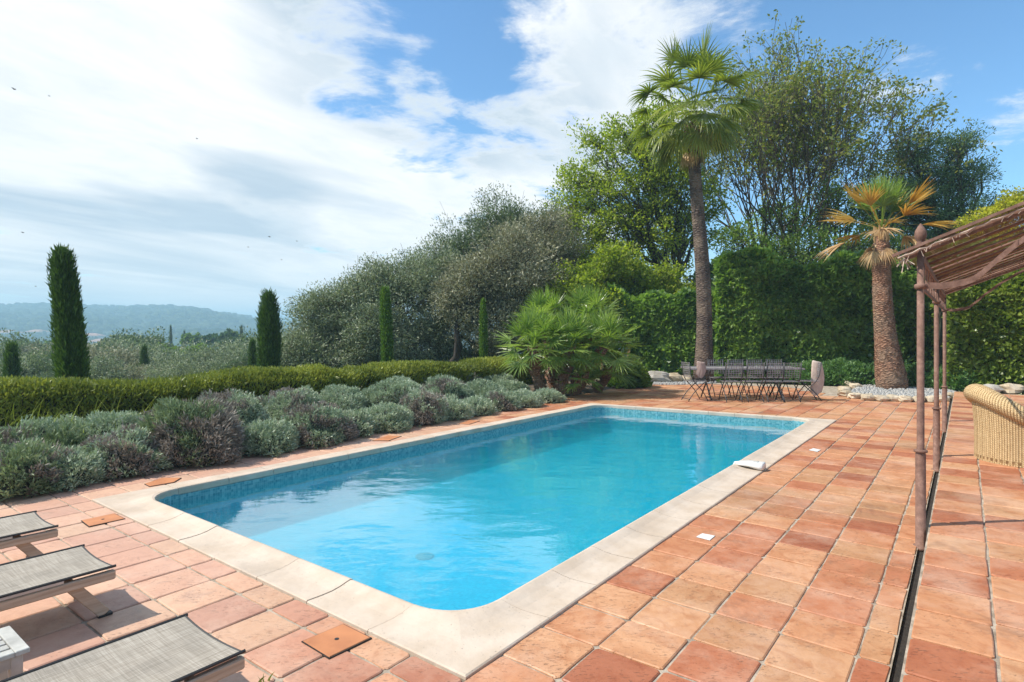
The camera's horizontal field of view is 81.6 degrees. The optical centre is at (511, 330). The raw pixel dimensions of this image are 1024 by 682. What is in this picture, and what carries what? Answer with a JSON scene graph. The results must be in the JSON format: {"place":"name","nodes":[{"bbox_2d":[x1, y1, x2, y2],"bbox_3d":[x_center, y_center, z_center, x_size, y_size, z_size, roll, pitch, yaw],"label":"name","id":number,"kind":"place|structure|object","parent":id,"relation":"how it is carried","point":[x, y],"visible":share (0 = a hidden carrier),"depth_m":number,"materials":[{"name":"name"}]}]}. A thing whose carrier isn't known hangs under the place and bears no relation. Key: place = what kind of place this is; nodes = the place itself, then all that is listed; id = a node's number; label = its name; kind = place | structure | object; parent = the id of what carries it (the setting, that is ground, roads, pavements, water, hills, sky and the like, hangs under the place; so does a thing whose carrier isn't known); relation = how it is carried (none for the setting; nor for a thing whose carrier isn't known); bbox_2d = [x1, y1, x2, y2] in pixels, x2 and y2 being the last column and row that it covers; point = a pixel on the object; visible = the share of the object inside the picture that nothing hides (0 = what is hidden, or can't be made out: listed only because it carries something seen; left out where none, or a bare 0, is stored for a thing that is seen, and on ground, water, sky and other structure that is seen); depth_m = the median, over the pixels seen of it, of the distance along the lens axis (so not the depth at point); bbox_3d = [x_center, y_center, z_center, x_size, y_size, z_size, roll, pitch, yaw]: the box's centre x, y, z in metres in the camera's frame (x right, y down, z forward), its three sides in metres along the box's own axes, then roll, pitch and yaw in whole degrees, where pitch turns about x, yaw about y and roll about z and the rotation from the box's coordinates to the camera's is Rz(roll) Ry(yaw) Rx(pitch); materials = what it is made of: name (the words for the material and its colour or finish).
{"place":"outdoors","nodes":[
{"label":"outdoors","id":0,"kind":"place"},
{"bbox_2d":[0,304,479,350],"bbox_3d":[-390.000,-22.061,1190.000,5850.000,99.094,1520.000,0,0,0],"label":"wooded hill","id":1,"kind":"structure","parent":0,"point":[126,324],"depth_m":916.69,"materials":[{"name":"green plant"}]},
{"bbox_2d":[0,302,338,349],"bbox_3d":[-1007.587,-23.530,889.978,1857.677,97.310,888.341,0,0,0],"label":"hillside forest","id":2,"kind":"object","parent":1,"relation":"on","point":[18,320],"visible":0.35,"depth_m":909.42,"materials":[{"name":"green plant"}]},
{"bbox_2d":[274,379,615,422],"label":"planting bed soil","id":3,"kind":"structure","parent":0,"point":[587,389],"depth_m":16.23,"materials":[{"name":"brown soil"}]},
{"bbox_2d":[0,421,52,447],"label":"lavender bush","id":4,"kind":"object","parent":3,"relation":"on","point":[10,435],"visible":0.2,"depth_m":6.75,"materials":[{"name":"green plant"}]},
{"bbox_2d":[0,414,61,436],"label":"santolina shrub","id":5,"kind":"object","parent":3,"relation":"on","point":[42,424],"visible":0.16,"depth_m":7.28,"materials":[{"name":"green plant"}]},
{"bbox_2d":[0,435,76,500],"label":"lavender bush","id":6,"kind":"object","parent":3,"relation":"on","point":[25,469],"visible":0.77,"depth_m":5.93,"materials":[{"name":"green plant"}]},
{"bbox_2d":[37,419,95,446],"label":"lavender bush","id":7,"kind":"object","parent":3,"relation":"on","point":[67,429],"visible":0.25,"depth_m":7.26,"materials":[{"name":"green plant"}]},
{"bbox_2d":[46,444,114,492],"bbox_3d":[-4.744,1.446,6.356,0.732,0.467,0.809,0,0,0],"label":"santolina shrub","id":8,"kind":"object","parent":3,"relation":"on","point":[83,468],"visible":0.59,"depth_m":6.26,"materials":[{"name":"green plant"}]},
{"bbox_2d":[0,388,178,435],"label":"long grass","id":9,"kind":"structure","parent":3,"relation":"on","point":[11,414],"depth_m":8.25,"materials":[{"name":"green plant"}]},
{"bbox_2d":[72,409,146,439],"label":"santolina shrub","id":10,"kind":"object","parent":3,"relation":"on","point":[100,423],"visible":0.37,"depth_m":7.77,"materials":[{"name":"green plant"}]},
{"bbox_2d":[76,421,175,481],"bbox_3d":[-4.587,1.370,6.921,1.148,0.621,1.224,0,0,41],"label":"lavender bush","id":11,"kind":"object","parent":3,"relation":"on","point":[128,454],"visible":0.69,"depth_m":6.73,"materials":[{"name":"green plant"}]},
{"bbox_2d":[131,395,247,469],"bbox_3d":[-4.085,1.257,7.521,1.419,0.947,1.319,0,0,-15],"label":"lavender bush","id":12,"kind":"object","parent":3,"relation":"on","point":[196,433],"visible":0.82,"depth_m":7.22,"materials":[{"name":"plant"}]},
{"bbox_2d":[195,388,271,426],"bbox_3d":[-4.529,1.293,9.476,1.399,0.804,1.442,0,0,24],"label":"santolina shrub","id":13,"kind":"object","parent":3,"relation":"on","point":[249,408],"visible":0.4,"depth_m":9.33,"materials":[{"name":"green plant"}]},
{"bbox_2d":[238,416,300,457],"bbox_3d":[-3.403,1.409,8.104,1.000,0.548,1.121,0,0,0],"label":"santolina shrub","id":14,"kind":"object","parent":3,"relation":"on","point":[271,437],"visible":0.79,"depth_m":7.92,"materials":[{"name":"green plant"}]},
{"bbox_2d":[0,355,563,427],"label":"clipped hedge","id":15,"kind":"object","parent":3,"relation":"on","point":[68,394],"visible":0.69,"depth_m":10.61,"materials":[{"name":"green plant"}]},
{"bbox_2d":[256,385,327,420],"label":"lavender bush","id":16,"kind":"object","parent":3,"relation":"on","point":[280,402],"visible":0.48,"depth_m":10.43,"materials":[{"name":"green plant"}]},
{"bbox_2d":[283,400,359,449],"bbox_3d":[-2.892,1.351,8.869,1.316,0.674,1.270,0,0,38],"label":"lavender bush","id":17,"kind":"object","parent":3,"relation":"on","point":[322,423],"visible":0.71,"depth_m":8.59,"materials":[{"name":"green plant"}]},
{"bbox_2d":[311,384,369,412],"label":"santolina shrub","id":18,"kind":"object","parent":3,"relation":"on","point":[348,397],"visible":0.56,"depth_m":11.15,"materials":[{"name":"green plant"}]},
{"bbox_2d":[340,407,379,437],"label":"santolina shrub","id":19,"kind":"object","parent":3,"relation":"on","point":[363,421],"visible":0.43,"depth_m":9.29,"materials":[{"name":"green plant"}]},
{"bbox_2d":[366,401,415,433],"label":"santolina shrub","id":20,"kind":"object","parent":3,"relation":"on","point":[390,417],"visible":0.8,"depth_m":9.75,"materials":[{"name":"green plant"}]},
{"bbox_2d":[362,374,426,406],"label":"santolina shrub","id":21,"kind":"object","parent":3,"relation":"on","point":[387,390],"visible":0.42,"depth_m":11.66,"materials":[{"name":"green plant"}]},
{"bbox_2d":[399,385,449,426],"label":"lavender bush","id":22,"kind":"object","parent":3,"relation":"on","point":[425,406],"visible":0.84,"depth_m":10.44,"materials":[{"name":"green plant"}]},
{"bbox_2d":[422,374,474,399],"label":"lavender bush","id":23,"kind":"object","parent":3,"relation":"on","point":[446,385],"visible":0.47,"depth_m":12.58,"materials":[{"name":"green plant"}]},
{"bbox_2d":[442,394,474,419],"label":"santolina shrub","id":24,"kind":"object","parent":3,"relation":"on","point":[460,409],"visible":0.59,"depth_m":11.02,"materials":[{"name":"green plant"}]},
{"bbox_2d":[461,394,497,415],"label":"santolina shrub","id":25,"kind":"object","parent":3,"relation":"on","point":[481,406],"visible":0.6,"depth_m":11.58,"materials":[{"name":"green plant"}]},
{"bbox_2d":[466,378,505,397],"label":"santolina shrub","id":26,"kind":"object","parent":3,"relation":"on","point":[480,386],"visible":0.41,"depth_m":13.71,"materials":[{"name":"green plant"}]},
{"bbox_2d":[479,389,522,410],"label":"lavender bush","id":27,"kind":"object","parent":3,"relation":"on","point":[504,400],"visible":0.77,"depth_m":12.24,"materials":[{"name":"green plant"}]},
{"bbox_2d":[512,388,544,406],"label":"santolina shrub","id":28,"kind":"object","parent":3,"relation":"on","point":[526,398],"visible":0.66,"depth_m":12.77,"materials":[{"name":"green plant"}]},
{"bbox_2d":[489,304,575,391],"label":"bushy fan palm","id":29,"kind":"object","parent":3,"relation":"on","point":[531,326],"visible":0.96,"depth_m":14.43,"materials":[{"name":"green plant"}]},
{"bbox_2d":[511,285,575,387],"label":"bushy fan palm","id":30,"kind":"object","parent":3,"relation":"on","point":[542,301],"visible":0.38,"depth_m":15.82,"materials":[{"name":"green plant"}]},
{"bbox_2d":[533,387,566,402],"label":"santolina shrub","id":31,"kind":"object","parent":3,"relation":"on","point":[550,395],"visible":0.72,"depth_m":13.54,"materials":[{"name":"green plant"}]},
{"bbox_2d":[535,303,611,394],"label":"bushy fan palm","id":32,"kind":"object","parent":3,"relation":"on","point":[573,324],"visible":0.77,"depth_m":14.55,"materials":[{"name":"green plant"}]},
{"bbox_2d":[555,348,608,395],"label":"bushy fan palm","id":33,"kind":"object","parent":3,"relation":"on","point":[574,386],"visible":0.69,"depth_m":14.65,"materials":[{"name":"green plant"}]},
{"bbox_2d":[551,281,627,382],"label":"bushy fan palm","id":34,"kind":"object","parent":3,"relation":"on","point":[590,300],"visible":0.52,"depth_m":15.80,"materials":[{"name":"green plant"}]},
{"bbox_2d":[572,307,646,394],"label":"bushy fan palm","id":35,"kind":"object","parent":3,"relation":"on","point":[611,326],"visible":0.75,"depth_m":14.65,"materials":[{"name":"green plant"}]},
{"bbox_2d":[580,337,641,392],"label":"bushy fan palm","id":36,"kind":"object","parent":3,"relation":"on","point":[604,380],"visible":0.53,"depth_m":15.52,"materials":[{"name":"green plant"}]},
{"bbox_2d":[605,355,653,388],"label":"shrub","id":37,"kind":"object","parent":3,"relation":"on","point":[644,381],"visible":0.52,"depth_m":16.95,"materials":[{"name":"green plant"}]},
{"bbox_2d":[0,382,949,681],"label":"terrace paving","id":38,"kind":"structure","parent":0,"point":[738,634],"depth_m":3.82,"materials":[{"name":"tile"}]},
{"bbox_2d":[0,626,29,680],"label":"slatted side table","id":39,"kind":"object","parent":38,"relation":"on","point":[14,647],"visible":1,"depth_m":2.52,"materials":[{"name":"grey wood"}]},
{"bbox_2d":[0,510,58,556],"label":"sun lounger","id":40,"kind":"object","parent":38,"relation":"on","point":[14,528],"visible":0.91,"depth_m":4.07,"materials":[{"name":"grey fabric"}]},
{"bbox_2d":[0,544,115,618],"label":"sun lounger","id":41,"kind":"object","parent":38,"relation":"on","point":[28,580],"visible":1,"depth_m":3.35,"materials":[{"name":"grey fabric"}]},
{"bbox_2d":[81,513,124,526],"bbox_3d":[-3.563,1.647,5.161,0.249,0.015,0.272,0,0,38],"label":"inspection lid","id":42,"kind":"object","parent":38,"relation":"on","point":[100,520],"visible":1,"depth_m":5.13,"materials":[{"name":"orange ceramic"}]},
{"bbox_2d":[0,613,245,681],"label":"sun lounger","id":43,"kind":"object","parent":38,"relation":"on","point":[183,648],"visible":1,"depth_m":2.46,"materials":[{"name":"grey fabric"}]},
{"bbox_2d":[301,624,371,658],"bbox_3d":[-0.933,1.647,3.159,0.256,0.015,0.264,0,0,40],"label":"inspection lid","id":44,"kind":"object","parent":38,"relation":"on","point":[335,641],"visible":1,"depth_m":3.14,"materials":[{"name":"orange ceramic"}]},
{"bbox_2d":[92,403,836,679],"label":"swimming pool","id":45,"kind":"structure","parent":38,"relation":"in","point":[465,570],"depth_m":6.33,"materials":[{"name":"blue liquid"}]},
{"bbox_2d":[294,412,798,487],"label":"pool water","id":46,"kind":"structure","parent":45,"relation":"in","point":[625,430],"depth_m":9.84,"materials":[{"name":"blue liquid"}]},
{"bbox_2d":[653,381,716,384],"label":"white gravel","id":47,"kind":"structure","parent":38,"relation":"on","point":[673,383],"depth_m":18.31,"materials":[{"name":"white gravel"}]},
{"bbox_2d":[623,23,770,381],"bbox_3d":[5.906,-4.125,19.048,4.606,11.614,4.776,0,0,0],"label":"tall fan palm","id":48,"kind":"object","parent":47,"relation":"on","point":[695,138],"visible":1,"depth_m":18.85,"materials":[{"name":"green plant"}]},
{"bbox_2d":[681,366,804,399],"bbox_3d":[5.570,1.270,14.425,2.700,0.765,0.850,0,0,0],"label":"dining table","id":49,"kind":"object","parent":38,"relation":"on","point":[710,368],"visible":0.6,"depth_m":14.41,"materials":[{"name":"grey metal"}]},
{"bbox_2d":[739,362,764,401],"bbox_3d":[5.620,1.190,13.900,0.419,0.927,0.499,0,0,-1],"label":"folding iron chair","id":50,"kind":"object","parent":38,"relation":"on","point":[752,373],"visible":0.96,"depth_m":13.72,"materials":[{"name":"grey metal"}]},
{"bbox_2d":[759,362,784,401],"bbox_3d":[6.090,1.190,13.900,0.419,0.927,0.499,0,0,0],"label":"folding iron chair","id":51,"kind":"object","parent":38,"relation":"on","point":[772,373],"visible":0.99,"depth_m":13.72,"materials":[{"name":"grey metal"}]},
{"bbox_2d":[795,362,821,400],"bbox_3d":[7.039,1.190,14.097,0.499,0.927,0.419,0,0,10],"label":"folding iron chair","id":52,"kind":"object","parent":38,"relation":"on","point":[818,370],"visible":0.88,"depth_m":13.94,"materials":[{"name":"grey metal"}]},
{"bbox_2d":[810,360,823,395],"bbox_3d":[7.259,1.119,14.102,0.326,0.839,0.127,0,0,0],"label":"draped cloth","id":53,"kind":"object","parent":52,"relation":"on","point":[817,387],"visible":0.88,"depth_m":14.06,"materials":[{"name":"beige fabric"}]},
{"bbox_2d":[815,170,962,389],"bbox_3d":[10.325,-1.407,16.565,3.274,6.227,3.563,0,0,0],"label":"short fan palm","id":54,"kind":"object","parent":38,"relation":"on","point":[890,371],"visible":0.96,"depth_m":16.39,"materials":[{"name":"brown plant"}]},
{"bbox_2d":[851,384,953,397],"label":"white gravel","id":55,"kind":"structure","parent":38,"relation":"on","point":[875,390],"depth_m":15.57,"materials":[{"name":"white gravel"}]},
{"bbox_2d":[890,400,951,681],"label":"drain channel","id":56,"kind":"object","parent":38,"relation":"in","point":[898,661],"visible":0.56,"depth_m":3.71,"materials":[{"name":"black metal"}]},
{"bbox_2d":[892,201,1023,551],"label":"iron pergola","id":57,"kind":"object","parent":38,"relation":"on","point":[934,289],"visible":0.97,"depth_m":4.75,"materials":[{"name":"metal"}]},
{"bbox_2d":[0,0,1023,319],"label":"sky","id":58,"kind":"structure","parent":0,"point":[335,132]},
{"bbox_2d":[569,372,1023,681],"bbox_3d":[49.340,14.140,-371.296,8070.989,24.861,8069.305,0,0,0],"label":"ground","id":59,"kind":"structure","parent":0,"point":[917,551],"depth_m":4.48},
{"bbox_2d":[0,339,23,392],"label":"cypress tree","id":60,"kind":"object","parent":59,"relation":"on","point":[11,362],"visible":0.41,"depth_m":20.89,"materials":[{"name":"green plant"}]},
{"bbox_2d":[0,328,49,355],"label":"olive tree","id":61,"kind":"object","parent":59,"relation":"on","point":[20,343],"visible":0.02,"depth_m":62.19,"materials":[{"name":"green plant"}]},
{"bbox_2d":[0,344,52,376],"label":"olive tree","id":62,"kind":"object","parent":59,"relation":"on","point":[38,369],"visible":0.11,"depth_m":32.28,"materials":[{"name":"green plant"}]},
{"bbox_2d":[44,243,92,378],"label":"cypress tree","id":63,"kind":"object","parent":59,"relation":"on","point":[70,350],"visible":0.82,"depth_m":12.83,"materials":[{"name":"green plant"}]},
{"bbox_2d":[38,344,147,370],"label":"olive tree","id":64,"kind":"object","parent":59,"relation":"on","point":[93,351],"visible":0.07,"depth_m":39.32,"materials":[{"name":"green plant"}]},
{"bbox_2d":[89,349,139,380],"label":"olive tree","id":65,"kind":"object","parent":59,"relation":"on","point":[105,371],"visible":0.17,"depth_m":29.46,"materials":[{"name":"green plant"}]},
{"bbox_2d":[92,331,166,370],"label":"olive tree","id":66,"kind":"object","parent":59,"relation":"on","point":[126,346],"visible":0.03,"depth_m":43.06,"materials":[{"name":"green plant"}]},
{"bbox_2d":[112,363,173,379],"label":"olive tree","id":67,"kind":"object","parent":59,"relation":"on","point":[137,376],"visible":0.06,"depth_m":30.22,"materials":[{"name":"green plant"}]},
{"bbox_2d":[111,326,183,350],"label":"olive tree","id":68,"kind":"object","parent":59,"relation":"on","point":[157,339],"visible":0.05,"depth_m":54.61,"materials":[{"name":"green plant"}]},
{"bbox_2d":[138,356,200,380],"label":"olive tree","id":69,"kind":"object","parent":59,"relation":"on","point":[156,374],"visible":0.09,"depth_m":28.37,"materials":[{"name":"green plant"}]},
{"bbox_2d":[149,348,211,370],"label":"olive tree","id":70,"kind":"object","parent":59,"relation":"on","point":[172,360],"visible":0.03,"depth_m":42.31,"materials":[{"name":"green plant"}]},
{"bbox_2d":[174,356,224,374],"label":"olive tree","id":71,"kind":"object","parent":59,"relation":"on","point":[197,366],"visible":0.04,"depth_m":29.03,"materials":[{"name":"green plant"}]},
{"bbox_2d":[173,337,245,370],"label":"olive tree","id":72,"kind":"object","parent":59,"relation":"on","point":[205,353],"visible":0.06,"depth_m":43.15,"materials":[{"name":"green plant"}]},
{"bbox_2d":[202,345,257,371],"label":"olive tree","id":73,"kind":"object","parent":59,"relation":"on","point":[242,361],"visible":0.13,"depth_m":29.23,"materials":[{"name":"green plant"}]},
{"bbox_2d":[208,337,258,366],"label":"olive tree","id":74,"kind":"object","parent":59,"relation":"on","point":[232,354],"visible":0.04,"depth_m":41.94,"materials":[{"name":"green plant"}]},
{"bbox_2d":[254,287,284,367],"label":"cypress tree","id":75,"kind":"object","parent":59,"relation":"on","point":[268,346],"visible":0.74,"depth_m":18.79,"materials":[{"name":"green plant"}]},
{"bbox_2d":[280,321,358,368],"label":"olive tree","id":76,"kind":"object","parent":59,"relation":"on","point":[295,351],"visible":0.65,"depth_m":22.07,"materials":[{"name":"green plant"}]},
{"bbox_2d":[280,265,419,368],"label":"olive tree","id":77,"kind":"object","parent":59,"relation":"on","point":[333,311],"visible":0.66,"depth_m":23.08,"materials":[{"name":"green plant"}]},
{"bbox_2d":[378,284,394,362],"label":"cypress tree","id":78,"kind":"object","parent":59,"relation":"on","point":[386,327],"visible":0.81,"depth_m":19.48,"materials":[{"name":"green plant"}]},
{"bbox_2d":[331,233,477,368],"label":"olive tree","id":79,"kind":"object","parent":59,"relation":"on","point":[405,285],"visible":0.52,"depth_m":23.87,"materials":[{"name":"green plant"}]},
{"bbox_2d":[381,332,557,361],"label":"olive tree","id":80,"kind":"object","parent":59,"relation":"on","point":[445,357],"visible":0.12,"depth_m":24.29,"materials":[{"name":"green plant"}]},
{"bbox_2d":[478,298,488,357],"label":"cypress tree","id":81,"kind":"object","parent":59,"relation":"on","point":[483,340],"visible":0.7,"depth_m":18.52,"materials":[{"name":"green plant"}]},
{"bbox_2d":[387,180,587,314],"bbox_3d":[-1.069,-2.399,28.974,10.825,10.145,5.669,0,0,0],"label":"olive tree","id":82,"kind":"object","parent":59,"relation":"on","point":[466,238],"visible":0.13,"depth_m":28.44,"materials":[{"name":"green plant"}]},
{"bbox_2d":[422,207,591,361],"bbox_3d":[0.088,-1.648,23.048,7.278,7.127,4.622,0,0,-21],"label":"olive tree","id":83,"kind":"object","parent":59,"relation":"on","point":[499,284],"visible":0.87,"depth_m":22.07,"materials":[{"name":"green plant"}]},
{"bbox_2d":[531,195,590,299],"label":"olive tree","id":84,"kind":"object","parent":59,"relation":"on","point":[565,208],"visible":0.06,"depth_m":25.66,"materials":[{"name":"green plant"}]},
{"bbox_2d":[507,237,695,352],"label":"broadleaf tree","id":85,"kind":"object","parent":59,"relation":"on","point":[635,278],"visible":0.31,"depth_m":22.29,"materials":[{"name":"green plant"}]},
{"bbox_2d":[538,90,741,281],"bbox_3d":[5.351,-4.387,26.044,9.769,12.248,5.151,0,0,-19],"label":"broadleaf tree","id":86,"kind":"object","parent":59,"relation":"on","point":[674,241],"visible":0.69,"depth_m":25.49,"materials":[{"name":"green plant"}]},
{"bbox_2d":[573,282,717,378],"bbox_3d":[7.987,-0.138,20.932,11.717,4.216,2.133,0,0,17],"label":"ivy hedge","id":87,"kind":"object","parent":59,"relation":"on","point":[665,332],"visible":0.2,"depth_m":20.99,"materials":[{"name":"green plant"}]},
{"bbox_2d":[650,9,914,251],"bbox_3d":[11.677,-6.455,27.141,11.922,16.436,15.092,0,0,0],"label":"deciduous tree","id":88,"kind":"object","parent":59,"relation":"on","point":[783,65],"visible":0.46,"depth_m":24.48,"materials":[{"name":"green plant"}]},
{"bbox_2d":[650,37,972,248],"bbox_3d":[11.604,-5.472,25.702,12.814,14.450,8.880,0,0,28],"label":"deciduous tree","id":89,"kind":"object","parent":59,"relation":"on","point":[816,92],"visible":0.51,"depth_m":24.28,"materials":[{"name":"green plant"}]},
{"bbox_2d":[793,359,836,385],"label":"shrub","id":90,"kind":"object","parent":59,"relation":"on","point":[806,372],"visible":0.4,"depth_m":18.45,"materials":[{"name":"green plant"}]},
{"bbox_2d":[708,175,922,286],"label":"broadleaf tree","id":91,"kind":"object","parent":59,"relation":"on","point":[802,256],"visible":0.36,"depth_m":24.35,"materials":[{"name":"green plant"}]},
{"bbox_2d":[823,357,864,385],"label":"shrub","id":92,"kind":"object","parent":59,"relation":"on","point":[840,370],"visible":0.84,"depth_m":18.01,"materials":[{"name":"green plant"}]},
{"bbox_2d":[719,50,1002,257],"bbox_3d":[15.741,-5.222,27.595,11.025,13.954,12.415,0,0,37],"label":"deciduous tree","id":93,"kind":"object","parent":59,"relation":"on","point":[871,171],"visible":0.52,"depth_m":25.82,"materials":[{"name":"green plant"}]},
{"bbox_2d":[850,359,874,384],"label":"shrub","id":94,"kind":"object","parent":59,"relation":"on","point":[868,374],"visible":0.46,"depth_m":17.95,"materials":[{"name":"green plant"}]},
{"bbox_2d":[710,237,1020,382],"bbox_3d":[13.302,-0.614,19.122,13.217,5.188,2.391,0,0,14],"label":"ivy hedge","id":95,"kind":"object","parent":59,"relation":"on","point":[772,307],"visible":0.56,"depth_m":19.19,"materials":[{"name":"green plant"}]},
{"bbox_2d":[905,359,946,388],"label":"shrub","id":96,"kind":"object","parent":59,"relation":"on","point":[929,373],"visible":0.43,"depth_m":16.65,"materials":[{"name":"green plant"}]},
{"bbox_2d":[851,119,1023,257],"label":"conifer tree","id":97,"kind":"object","parent":59,"relation":"on","point":[960,185],"visible":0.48,"depth_m":25.61,"materials":[{"name":"green plant"}]},
{"bbox_2d":[933,361,984,391],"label":"shrub","id":98,"kind":"object","parent":59,"relation":"on","point":[957,385],"visible":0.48,"depth_m":15.91,"materials":[{"name":"green plant"}]},
{"bbox_2d":[900,391,1023,681],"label":"raised terrace paving","id":99,"kind":"structure","parent":59,"relation":"on","point":[952,640],"depth_m":3.64,"materials":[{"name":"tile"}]},
{"bbox_2d":[963,384,1023,467],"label":"wicker armchair","id":100,"kind":"object","parent":99,"relation":"on","point":[998,418],"visible":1,"depth_m":6.62,"materials":[{"name":"wicker"}]},
{"bbox_2d":[929,266,1023,394],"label":"ivy hedge","id":101,"kind":"object","parent":59,"relation":"on","point":[985,337],"visible":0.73,"depth_m":15.74,"materials":[{"name":"green plant"}]},
{"bbox_2d":[950,185,1023,240],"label":"broadleaf tree","id":102,"kind":"object","parent":59,"relation":"on","point":[1008,200],"visible":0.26,"depth_m":19.87,"materials":[{"name":"green plant"}]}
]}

